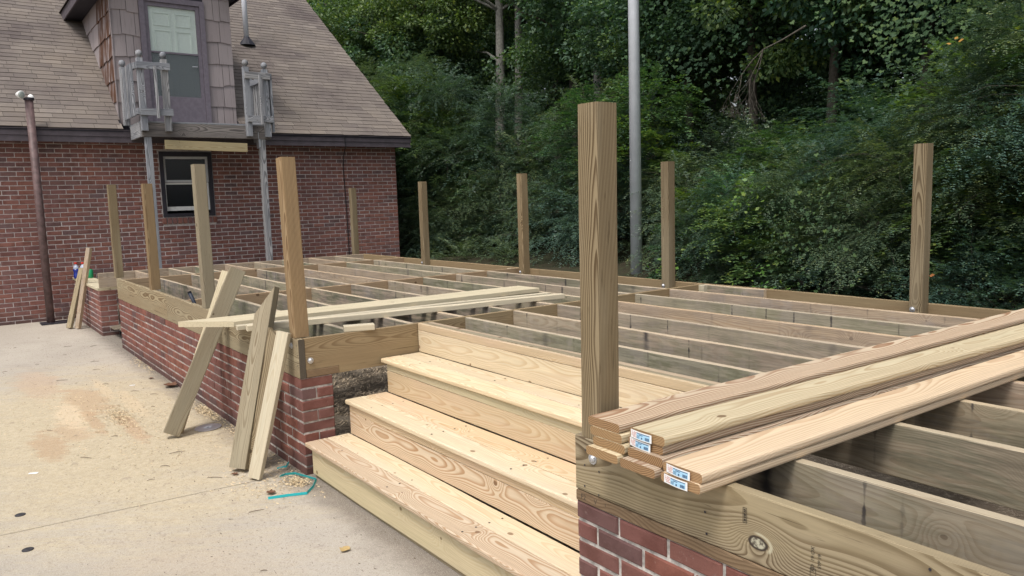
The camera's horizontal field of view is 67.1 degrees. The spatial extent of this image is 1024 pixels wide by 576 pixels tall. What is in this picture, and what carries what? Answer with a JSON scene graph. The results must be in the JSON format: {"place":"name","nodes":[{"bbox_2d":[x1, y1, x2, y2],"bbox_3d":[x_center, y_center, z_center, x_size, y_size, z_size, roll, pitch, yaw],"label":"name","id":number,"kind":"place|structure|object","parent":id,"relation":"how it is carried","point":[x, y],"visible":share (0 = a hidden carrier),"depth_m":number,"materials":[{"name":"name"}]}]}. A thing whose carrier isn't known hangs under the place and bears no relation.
{"place":"outdoors","nodes":[
{"label":"outdoors","id":0,"kind":"place"},
{"bbox_2d":[0,318,299,535],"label":"pavement","id":1,"kind":"structure","parent":0,"point":[54,492],"depth_m":5.52,"materials":[{"name":"concrete"}]},
{"bbox_2d":[15,513,25,516],"bbox_3d":[-2.643,1.218,4.151,0.051,0.005,0.052,-7,8,-36],"label":"black disc","id":2,"kind":"object","parent":1,"relation":"on","point":[19,514],"visible":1,"depth_m":4.15,"materials":[{"name":"rubber"}]},
{"bbox_2d":[15,91,67,325],"bbox_3d":[-6.734,-1.129,11.118,0.427,3.310,0.280,-7,8,-36],"label":"lamp pipe","id":3,"kind":"object","parent":1,"relation":"on","point":[38,199],"visible":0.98,"depth_m":11.03,"materials":[{"name":"brown metal"}]},
{"bbox_2d":[66,268,82,327],"bbox_3d":[-6.095,0.138,10.790,0.088,0.858,0.044,0,-13,23],"label":"leaning board","id":4,"kind":"object","parent":1,"relation":"on","point":[73,310],"visible":0.86,"depth_m":10.76,"materials":[{"name":"brown wood"}]},
{"bbox_2d":[75,248,91,328],"bbox_3d":[-5.915,0.002,10.661,0.076,1.119,0.048,9,1,23],"label":"leaning board","id":5,"kind":"object","parent":1,"relation":"on","point":[83,288],"visible":1,"depth_m":10.64,"materials":[{"name":"beige wood"}]},
{"bbox_2d":[73,277,119,335],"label":"brick wall","id":6,"kind":"structure","parent":1,"relation":"on","point":[100,315],"depth_m":10.07,"materials":[{"name":"red brick"}]},
{"bbox_2d":[73,262,78,278],"bbox_3d":[-6.472,-0.262,11.470,0.084,0.240,0.084,-7,8,-36],"label":"bottle","id":7,"kind":"object","parent":6,"relation":"on","point":[75,268],"visible":0.81,"depth_m":11.44,"materials":[{"name":"blue plastic"}]},
{"bbox_2d":[88,269,93,277],"bbox_3d":[-6.266,-0.213,11.479,0.074,0.128,0.074,-7,8,-36],"label":"green can","id":8,"kind":"object","parent":6,"relation":"on","point":[90,273],"visible":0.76,"depth_m":11.45,"materials":[{"name":"green plastic"}]},
{"bbox_2d":[1,357,326,516],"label":"sawdust","id":9,"kind":"object","parent":1,"relation":"on","point":[294,479],"visible":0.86,"depth_m":5.56},
{"bbox_2d":[164,382,176,385],"bbox_3d":[-3.107,0.879,7.020,0.122,0.032,0.115,-3,7,-11],"label":"wood block","id":10,"kind":"object","parent":1,"relation":"on","point":[171,384],"visible":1,"depth_m":7.05,"materials":[{"name":"brown wood"}]},
{"bbox_2d":[163,266,245,436],"bbox_3d":[-2.202,0.448,5.546,0.115,1.251,0.064,23,-9,-23],"label":"leaning board","id":11,"kind":"object","parent":1,"relation":"on","point":[194,377],"visible":1,"depth_m":5.51,"materials":[{"name":"brown wood"}]},
{"bbox_2d":[181,270,227,432],"bbox_3d":[-2.280,0.457,5.699,0.092,1.216,0.040,14,-13,-4],"label":"leaning board","id":12,"kind":"object","parent":1,"relation":"on","point":[223,274],"visible":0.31,"depth_m":5.77,"materials":[{"name":"brown wood"}]},
{"bbox_2d":[0,0,410,325],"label":"house","id":13,"kind":"structure","parent":1,"relation":"on","point":[59,60],"depth_m":12.62,"materials":[{"name":"brick"}]},
{"bbox_2d":[137,0,211,122],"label":"storm door","id":14,"kind":"structure","parent":13,"relation":"in","point":[176,28],"depth_m":12.36,"materials":[{"name":"paint"}]},
{"bbox_2d":[158,151,215,216],"bbox_3d":[-5.468,-1.714,12.833,1.210,1.445,0.612,-7,8,-36],"label":"window","id":15,"kind":"structure","parent":13,"relation":"in","point":[175,167],"depth_m":12.59,"materials":[{"name":"glass"}]},
{"bbox_2d":[118,50,274,268],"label":"balcony","id":16,"kind":"structure","parent":13,"relation":"attached to","point":[257,127],"depth_m":11.70,"materials":[{"name":"grey wood"}]},
{"bbox_2d":[343,136,349,254],"bbox_3d":[-3.014,-1.354,14.143,0.043,2.790,0.323,-4,7,-18],"label":"cable","id":17,"kind":"object","parent":13,"relation":"hanging from","point":[345,194],"visible":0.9,"depth_m":14.23,"materials":[{"name":"black rubber"}]},
{"bbox_2d":[195,423,220,431],"bbox_3d":[-2.238,1.025,5.683,0.193,0.003,0.193,-9,9,-36],"label":"saw blade","id":18,"kind":"object","parent":1,"relation":"on","point":[207,427],"visible":1,"depth_m":5.68,"materials":[{"name":"metal"}]},
{"bbox_2d":[3,337,415,575],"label":"debris","id":19,"kind":"object","parent":1,"relation":"on","point":[167,447],"visible":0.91,"depth_m":5.15,"materials":[{"name":"brown wood"}]},
{"bbox_2d":[118,299,335,474],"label":"brick wall","id":20,"kind":"structure","parent":1,"relation":"on","point":[305,412],"depth_m":5.74,"materials":[{"name":"red brick"}]},
{"bbox_2d":[229,286,279,468],"bbox_3d":[-1.607,0.548,4.829,0.116,1.136,0.061,3,-11,18],"label":"leaning board","id":21,"kind":"object","parent":1,"relation":"on","point":[264,317],"visible":0.84,"depth_m":4.79,"materials":[{"name":"brown wood"}]},
{"bbox_2d":[248,327,275,468],"bbox_3d":[-1.528,0.679,4.755,0.073,0.873,0.032,5,-5,20],"label":"leaning board","id":22,"kind":"object","parent":1,"relation":"on","point":[270,339],"visible":0.48,"depth_m":4.75,"materials":[{"name":"brown wood"}]},
{"bbox_2d":[248,331,290,479],"bbox_3d":[-1.437,0.694,4.581,0.084,0.880,0.040,11,-1,17],"label":"leaning board","id":23,"kind":"object","parent":1,"relation":"on","point":[269,407],"visible":1,"depth_m":4.56,"materials":[{"name":"beige wood"}]},
{"bbox_2d":[0,471,461,575],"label":"pavement","id":24,"kind":"structure","parent":0,"point":[144,544],"depth_m":3.75,"materials":[{"name":"concrete"}]},
{"bbox_2d":[21,547,33,551],"bbox_3d":[-2.332,1.259,3.719,0.051,0.005,0.052,-7,8,-36],"label":"black disc","id":25,"kind":"object","parent":24,"relation":"on","point":[27,549],"visible":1,"depth_m":3.71,"materials":[{"name":"metal"}]},
{"bbox_2d":[268,472,316,498],"bbox_3d":[-1.251,1.130,4.454,0.234,0.026,0.363,-2,7,-6],"label":"plastic strap","id":26,"kind":"object","parent":24,"relation":"on","point":[293,494],"visible":1,"depth_m":4.33,"materials":[{"name":"teal plastic"}]},
{"bbox_2d":[339,546,349,550],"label":"dead leaf","id":27,"kind":"object","parent":24,"relation":"on","point":[344,548],"visible":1,"depth_m":3.61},
{"bbox_2d":[305,323,707,575],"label":"wooden steps","id":28,"kind":"structure","parent":24,"relation":"on","point":[486,458],"depth_m":3.79,"materials":[{"name":"brown wood"}]},
{"bbox_2d":[578,500,750,575],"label":"brick wall","id":29,"kind":"structure","parent":24,"relation":"on","point":[610,544],"depth_m":2.41,"materials":[{"name":"red brick"}]},
{"bbox_2d":[98,101,1023,575],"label":"deck frame","id":30,"kind":"object","parent":29,"relation":"on","point":[796,517],"visible":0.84,"depth_m":3.78,"materials":[{"name":"brown wood"}]},
{"bbox_2d":[187,291,196,303],"bbox_3d":[-2.645,0.154,6.480,0.138,0.267,0.034,-2,7,1],"label":"tool handle","id":31,"kind":"object","parent":30,"relation":"attached to","point":[190,294],"visible":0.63,"depth_m":6.46,"materials":[{"name":"grey metal"}]},
{"bbox_2d":[178,286,538,326],"bbox_3d":[-1.000,0.131,5.806,2.775,0.041,0.284,-6,8,-33],"label":"loose board","id":32,"kind":"object","parent":30,"relation":"on","point":[230,321],"visible":0.81,"depth_m":5.73,"materials":[{"name":"brown wood"}]},
{"bbox_2d":[343,323,374,331],"bbox_3d":[-0.952,0.245,4.800,0.185,0.037,0.070,-4,7,-18],"label":"wood offcut","id":33,"kind":"object","parent":30,"relation":"on","point":[358,327],"visible":1,"depth_m":4.77,"materials":[{"name":"beige wood"}]},
{"bbox_2d":[236,292,549,329],"bbox_3d":[-0.740,0.152,5.572,2.400,0.034,0.064,-6,8,-31],"label":"thin strip","id":34,"kind":"object","parent":30,"relation":"on","point":[241,327],"visible":0.36,"depth_m":5.63,"materials":[{"name":"beige wood"}]},
{"bbox_2d":[246,293,564,330],"bbox_3d":[-0.646,0.159,5.469,2.370,0.041,0.066,-5,7,-28],"label":"thin strip","id":35,"kind":"object","parent":30,"relation":"on","point":[381,314],"visible":0.87,"depth_m":5.44,"materials":[{"name":"beige wood"}]},
{"bbox_2d":[586,444,628,463],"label":"decking board","id":36,"kind":"object","parent":30,"relation":"on","point":[608,455],"visible":0.06,"depth_m":2.31,"materials":[{"name":"brown wood"}]},
{"bbox_2d":[593,436,632,453],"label":"decking board","id":37,"kind":"object","parent":36,"relation":"on","point":[621,448],"visible":0.06,"depth_m":2.31,"materials":[{"name":"brown wood"}]},
{"bbox_2d":[590,323,1023,443],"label":"decking board","id":38,"kind":"object","parent":37,"relation":"on","point":[621,437],"visible":0.06,"depth_m":2.33,"materials":[{"name":"beige wood"}]},
{"bbox_2d":[588,308,1023,432],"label":"decking board","id":39,"kind":"object","parent":38,"relation":"on","point":[623,419],"visible":0.94,"depth_m":2.83,"materials":[{"name":"beige wood"}]},
{"bbox_2d":[620,456,663,478],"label":"decking board","id":40,"kind":"object","parent":30,"relation":"on","point":[641,467],"visible":0.09,"depth_m":2.18,"materials":[{"name":"brown wood"}]},
{"bbox_2d":[628,346,1023,467],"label":"decking board","id":41,"kind":"object","parent":40,"relation":"on","point":[655,459],"visible":0.26,"depth_m":2.42,"materials":[{"name":"beige wood"}]},
{"bbox_2d":[628,342,1023,454],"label":"decking board","id":42,"kind":"object","parent":41,"relation":"on","point":[649,448],"visible":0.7,"depth_m":2.52,"materials":[{"name":"brown wood"}]},
{"bbox_2d":[630,325,1023,446],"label":"decking board","id":43,"kind":"object","parent":42,"relation":"on","point":[681,427],"visible":1,"depth_m":2.60,"materials":[{"name":"brown wood"}]},
{"bbox_2d":[661,371,1023,493],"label":"decking board","id":44,"kind":"object","parent":30,"relation":"on","point":[681,483],"visible":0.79,"depth_m":2.31,"materials":[{"name":"brown wood"}]},
{"bbox_2d":[663,350,1023,483],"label":"decking board","id":45,"kind":"object","parent":44,"relation":"on","point":[712,463],"visible":1,"depth_m":2.42,"materials":[{"name":"brown wood"}]},
{"bbox_2d":[110,303,1023,553],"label":"dirt","id":46,"kind":"structure","parent":0,"point":[1003,510],"depth_m":3.88,"materials":[{"name":"brown soil"}]},
{"bbox_2d":[332,365,473,450],"bbox_3d":[-1.018,0.781,5.820,1.443,0.172,2.756,-7,8,-36],"label":"pine straw","id":47,"kind":"object","parent":46,"relation":"on","point":[344,393],"visible":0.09,"depth_m":5.94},
{"bbox_2d":[399,3,1004,174],"label":"sky","id":48,"kind":"structure","parent":0,"point":[1002,3],"materials":[{"name":"white"}]},
{"bbox_2d":[398,141,1023,309],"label":"hillside","id":49,"kind":"structure","parent":0,"point":[624,269],"depth_m":11.92,"materials":[{"name":"green plant"}]},
{"bbox_2d":[306,0,384,54],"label":"tree","id":50,"kind":"object","parent":49,"relation":"on","point":[310,3],"visible":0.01,"depth_m":25.06,"materials":[{"name":"green plant"}]},
{"bbox_2d":[307,0,479,129],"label":"tree","id":51,"kind":"object","parent":49,"relation":"on","point":[344,7],"visible":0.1,"depth_m":22.46,"materials":[{"name":"green plant"}]},
{"bbox_2d":[356,55,441,245],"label":"privet shrub","id":52,"kind":"object","parent":49,"relation":"on","point":[380,79],"visible":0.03,"depth_m":19.88,"materials":[{"name":"green plant"}]},
{"bbox_2d":[362,43,476,257],"bbox_3d":[-2.493,-2.896,17.853,3.648,5.195,4.904,-7,8,-36],"label":"privet shrub","id":53,"kind":"object","parent":49,"relation":"on","point":[400,116],"visible":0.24,"depth_m":17.34,"materials":[{"name":"green plant"}]},
{"bbox_2d":[339,0,512,219],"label":"tree","id":54,"kind":"object","parent":49,"relation":"on","point":[446,27],"visible":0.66,"depth_m":21.81,"materials":[{"name":"green plant"}]},
{"bbox_2d":[402,236,454,258],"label":"ground plant","id":55,"kind":"object","parent":49,"relation":"on","point":[433,250],"visible":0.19,"depth_m":15.58,"materials":[{"name":"green plant"}]},
{"bbox_2d":[396,7,494,202],"bbox_3d":[-3.197,-8.465,29.453,6.320,11.009,6.222,-2,7,-3],"label":"tree","id":56,"kind":"object","parent":49,"relation":"on","point":[477,100],"visible":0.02,"depth_m":28.64,"materials":[{"name":"green plant"}]},
{"bbox_2d":[392,58,517,258],"bbox_3d":[-1.351,-2.484,16.565,3.251,5.016,4.418,-7,8,-36],"label":"privet shrub","id":57,"kind":"object","parent":49,"relation":"on","point":[429,119],"visible":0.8,"depth_m":16.45,"materials":[{"name":"green plant"}]},
{"bbox_2d":[431,235,490,260],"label":"ground plant","id":58,"kind":"object","parent":49,"relation":"on","point":[469,245],"visible":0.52,"depth_m":14.56,"materials":[{"name":"green plant"}]},
{"bbox_2d":[457,9,512,178],"bbox_3d":[-1.349,-11.415,36.746,7.202,12.379,9.538,-7,8,-36],"label":"tree","id":59,"kind":"object","parent":49,"relation":"on","point":[483,95],"depth_m":36.17,"materials":[{"name":"green plant"}]},
{"bbox_2d":[430,1,540,190],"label":"tree","id":60,"kind":"object","parent":49,"relation":"on","point":[487,57],"visible":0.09,"depth_m":26.91,"materials":[{"name":"green plant"}]},
{"bbox_2d":[411,77,574,257],"bbox_3d":[-0.400,-2.207,15.958,3.821,4.076,3.506,1,7,20],"label":"privet shrub","id":61,"kind":"object","parent":49,"relation":"on","point":[486,133],"visible":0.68,"depth_m":15.45,"materials":[{"name":"green plant"}]},
{"bbox_2d":[467,0,535,190],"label":"tree","id":62,"kind":"object","parent":49,"relation":"on","point":[499,7],"visible":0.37,"depth_m":21.16,"materials":[{"name":"brown plant"}]},
{"bbox_2d":[456,0,547,173],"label":"tree","id":63,"kind":"object","parent":49,"relation":"on","point":[512,32],"visible":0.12,"depth_m":26.13,"materials":[{"name":"green plant"}]},
{"bbox_2d":[435,114,578,256],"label":"privet shrub","id":64,"kind":"object","parent":49,"relation":"on","point":[523,159],"visible":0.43,"depth_m":14.81,"materials":[{"name":"green plant"}]},
{"bbox_2d":[470,236,545,265],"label":"ground plant","id":65,"kind":"object","parent":49,"relation":"on","point":[508,250],"visible":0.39,"depth_m":13.53,"materials":[{"name":"green plant"}]},
{"bbox_2d":[504,0,523,196],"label":"tree","id":66,"kind":"object","parent":49,"relation":"on","point":[518,22],"visible":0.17,"depth_m":21.05,"materials":[{"name":"brown plant"}]},
{"bbox_2d":[494,4,572,172],"bbox_3d":[1.368,-8.636,23.926,4.636,11.010,4.920,-7,8,-36],"label":"tree","id":67,"kind":"object","parent":49,"relation":"on","point":[547,105],"visible":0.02,"depth_m":24.30,"materials":[{"name":"green plant"}]},
{"bbox_2d":[481,0,620,174],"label":"tree","id":68,"kind":"object","parent":49,"relation":"on","point":[554,83],"visible":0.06,"depth_m":20.64,"materials":[{"name":"green plant"}]},
{"bbox_2d":[500,0,621,187],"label":"tree","id":69,"kind":"object","parent":49,"relation":"on","point":[550,38],"visible":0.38,"depth_m":18.10,"materials":[{"name":"green plant"}]},
{"bbox_2d":[467,72,660,263],"bbox_3d":[0.990,-1.885,13.623,3.430,3.780,3.867,-7,8,-36],"label":"privet shrub","id":70,"kind":"object","parent":49,"relation":"on","point":[578,99],"visible":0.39,"depth_m":13.31,"materials":[{"name":"green plant"}]},
{"bbox_2d":[547,96,611,158],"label":"tree","id":71,"kind":"object","parent":49,"relation":"on","point":[568,134],"depth_m":21.75,"materials":[{"name":"green plant"}]},
{"bbox_2d":[548,0,663,99],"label":"tree","id":72,"kind":"object","parent":49,"relation":"on","point":[576,24],"visible":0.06,"depth_m":16.07,"materials":[{"name":"green plant"}]},
{"bbox_2d":[529,59,717,266],"bbox_3d":[1.748,-1.714,11.998,2.873,3.526,3.224,-7,8,-36],"label":"privet shrub","id":73,"kind":"object","parent":49,"relation":"on","point":[623,132],"visible":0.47,"depth_m":11.62,"materials":[{"name":"green plant"}]},
{"bbox_2d":[628,0,642,273],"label":"light pole","id":74,"kind":"object","parent":49,"relation":"on","point":[634,111],"visible":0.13,"depth_m":10.31,"materials":[{"name":"metal"}]},
{"bbox_2d":[555,0,737,196],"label":"tree","id":75,"kind":"object","parent":49,"relation":"on","point":[606,65],"visible":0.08,"depth_m":15.29,"materials":[{"name":"green plant"}]},
{"bbox_2d":[647,258,678,275],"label":"leaf sprig","id":76,"kind":"object","parent":49,"relation":"on","point":[661,266],"visible":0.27,"depth_m":9.00,"materials":[{"name":"green plant"}]},
{"bbox_2d":[562,0,783,174],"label":"tree","id":77,"kind":"object","parent":49,"relation":"on","point":[620,13],"visible":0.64,"depth_m":13.24,"materials":[{"name":"green plant"}]},
{"bbox_2d":[615,87,737,154],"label":"tree","id":78,"kind":"object","parent":49,"relation":"on","point":[669,125],"depth_m":18.11,"materials":[{"name":"green plant"}]},
{"bbox_2d":[603,31,764,170],"bbox_3d":[3.925,-7.676,16.490,4.600,11.009,4.552,-7,8,-36],"label":"tree","id":79,"kind":"object","parent":49,"relation":"on","point":[698,127],"visible":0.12,"depth_m":16.60,"materials":[{"name":"green plant"}]},
{"bbox_2d":[618,148,771,279],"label":"privet shrub","id":80,"kind":"object","parent":49,"relation":"on","point":[679,194],"visible":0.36,"depth_m":10.33,"materials":[{"name":"green plant"}]},
{"bbox_2d":[629,153,783,284],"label":"privet shrub","id":81,"kind":"object","parent":49,"relation":"on","point":[707,194],"visible":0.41,"depth_m":9.49,"materials":[{"name":"green plant"}]},
{"bbox_2d":[617,94,849,248],"bbox_3d":[3.629,-1.512,11.957,3.602,2.875,4.063,-7,8,-36],"label":"privet shrub","id":82,"kind":"object","parent":49,"relation":"on","point":[732,130],"visible":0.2,"depth_m":11.77,"materials":[{"name":"green plant"}]},
{"bbox_2d":[652,0,820,153],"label":"tree","id":83,"kind":"object","parent":49,"relation":"on","point":[755,22],"visible":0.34,"depth_m":12.29,"materials":[{"name":"green plant"}]},
{"bbox_2d":[583,0,771,123],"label":"leafy vine","id":84,"kind":"object","parent":83,"relation":"hanging from","point":[706,44],"visible":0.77,"depth_m":11.82,"materials":[{"name":"green plant"}]},
{"bbox_2d":[732,264,789,289],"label":"leaf sprig","id":85,"kind":"object","parent":49,"relation":"on","point":[761,283],"visible":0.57,"depth_m":7.27,"materials":[{"name":"green plant"}]},
{"bbox_2d":[675,162,855,291],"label":"privet shrub","id":86,"kind":"object","parent":49,"relation":"on","point":[749,238],"visible":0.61,"depth_m":8.58,"materials":[{"name":"green plant"}]},
{"bbox_2d":[717,29,823,113],"bbox_3d":[7.461,-9.007,19.999,4.638,11.008,6.207,-7,8,-36],"label":"tree","id":87,"kind":"object","parent":49,"relation":"on","point":[743,89],"visible":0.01,"depth_m":20.54,"materials":[{"name":"green plant"}]},
{"bbox_2d":[703,19,867,159],"bbox_3d":[4.742,-7.509,14.495,4.494,11.003,5.428,-7,8,-36],"label":"tree","id":88,"kind":"object","parent":49,"relation":"on","point":[781,90],"visible":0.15,"depth_m":13.68,"materials":[{"name":"green plant"}]},
{"bbox_2d":[679,108,908,272],"bbox_3d":[4.023,-1.037,10.558,3.942,2.986,4.100,-7,8,-36],"label":"privet shrub","id":89,"kind":"object","parent":49,"relation":"on","point":[755,150],"visible":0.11,"depth_m":10.34,"materials":[{"name":"green plant"}]},
{"bbox_2d":[680,0,975,141],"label":"tree","id":90,"kind":"object","parent":49,"relation":"on","point":[833,77],"visible":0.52,"depth_m":11.02,"materials":[{"name":"green plant"}]},
{"bbox_2d":[720,25,806,121],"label":"bare branch","id":91,"kind":"object","parent":90,"relation":"hanging from","point":[761,55],"visible":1,"depth_m":9.71,"materials":[{"name":"brown plant"}]},
{"bbox_2d":[719,127,947,300],"bbox_3d":[3.232,-0.553,7.884,2.499,2.233,2.581,-7,8,-36],"label":"privet shrub","id":92,"kind":"object","parent":49,"relation":"on","point":[795,165],"visible":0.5,"depth_m":7.83,"materials":[{"name":"green plant"}]},
{"bbox_2d":[723,171,764,212],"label":"leaf sprig","id":93,"kind":"object","parent":92,"relation":"attached to","point":[742,193],"visible":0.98,"depth_m":7.86,"materials":[{"name":"green plant"}]},
{"bbox_2d":[742,153,905,292],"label":"leafy vine","id":94,"kind":"object","parent":92,"relation":"attached to","point":[800,227],"visible":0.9,"depth_m":7.42,"materials":[{"name":"green plant"}]},
{"bbox_2d":[751,0,1014,117],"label":"tree","id":95,"kind":"object","parent":49,"relation":"on","point":[826,11],"visible":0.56,"depth_m":10.02,"materials":[{"name":"green plant"}]},
{"bbox_2d":[751,59,1022,286],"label":"privet shrub","id":96,"kind":"object","parent":49,"relation":"on","point":[884,99],"visible":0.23,"depth_m":8.81,"materials":[{"name":"green plant"}]},
{"bbox_2d":[790,0,1006,119],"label":"leafy vine","id":97,"kind":"object","parent":96,"relation":"attached to","point":[933,39],"visible":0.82,"depth_m":8.05,"materials":[{"name":"green plant"}]},
{"bbox_2d":[796,9,987,169],"bbox_3d":[5.792,-7.181,12.425,4.580,11.008,5.157,-7,8,-36],"label":"tree","id":98,"kind":"object","parent":49,"relation":"on","point":[853,74],"visible":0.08,"depth_m":11.77,"materials":[{"name":"green plant"}]},
{"bbox_2d":[784,4,1006,165],"bbox_3d":[6.592,-6.962,10.537,4.560,11.008,5.636,-7,8,-36],"label":"tree","id":99,"kind":"object","parent":49,"relation":"on","point":[825,90],"visible":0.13,"depth_m":11.41,"materials":[{"name":"green plant"}]},
{"bbox_2d":[789,99,1023,308],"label":"privet shrub","id":100,"kind":"object","parent":49,"relation":"on","point":[870,167],"visible":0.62,"depth_m":7.16,"materials":[{"name":"green plant"}]},
{"bbox_2d":[841,0,1023,309],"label":"privet shrub","id":101,"kind":"object","parent":49,"relation":"on","point":[1007,61],"visible":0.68,"depth_m":6.40,"materials":[{"name":"green plant"}]},
{"bbox_2d":[848,23,1023,309],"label":"privet shrub","id":102,"kind":"object","parent":49,"relation":"on","point":[929,116],"visible":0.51,"depth_m":6.65,"materials":[{"name":"green plant"}]},
{"bbox_2d":[852,1,1023,298],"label":"privet shrub","id":103,"kind":"object","parent":49,"relation":"on","point":[916,95],"visible":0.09,"depth_m":7.52,"materials":[{"name":"green plant"}]},
{"bbox_2d":[860,0,1021,40],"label":"tree","id":104,"kind":"object","parent":49,"relation":"on","point":[867,8],"visible":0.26,"depth_m":9.31,"materials":[{"name":"green plant"}]},
{"bbox_2d":[898,0,1023,309],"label":"privet shrub","id":105,"kind":"object","parent":49,"relation":"on","point":[1018,140],"visible":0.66,"depth_m":6.13,"materials":[{"name":"green plant"}]},
{"bbox_2d":[948,126,1023,300],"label":"privet shrub","id":106,"kind":"object","parent":49,"relation":"on","point":[1003,238],"visible":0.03,"depth_m":6.95,"materials":[{"name":"green plant"}]},
{"bbox_2d":[967,7,1023,96],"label":"tree","id":107,"kind":"object","parent":49,"relation":"on","point":[994,38],"visible":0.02,"depth_m":9.95,"materials":[{"name":"green plant"}]}
]}

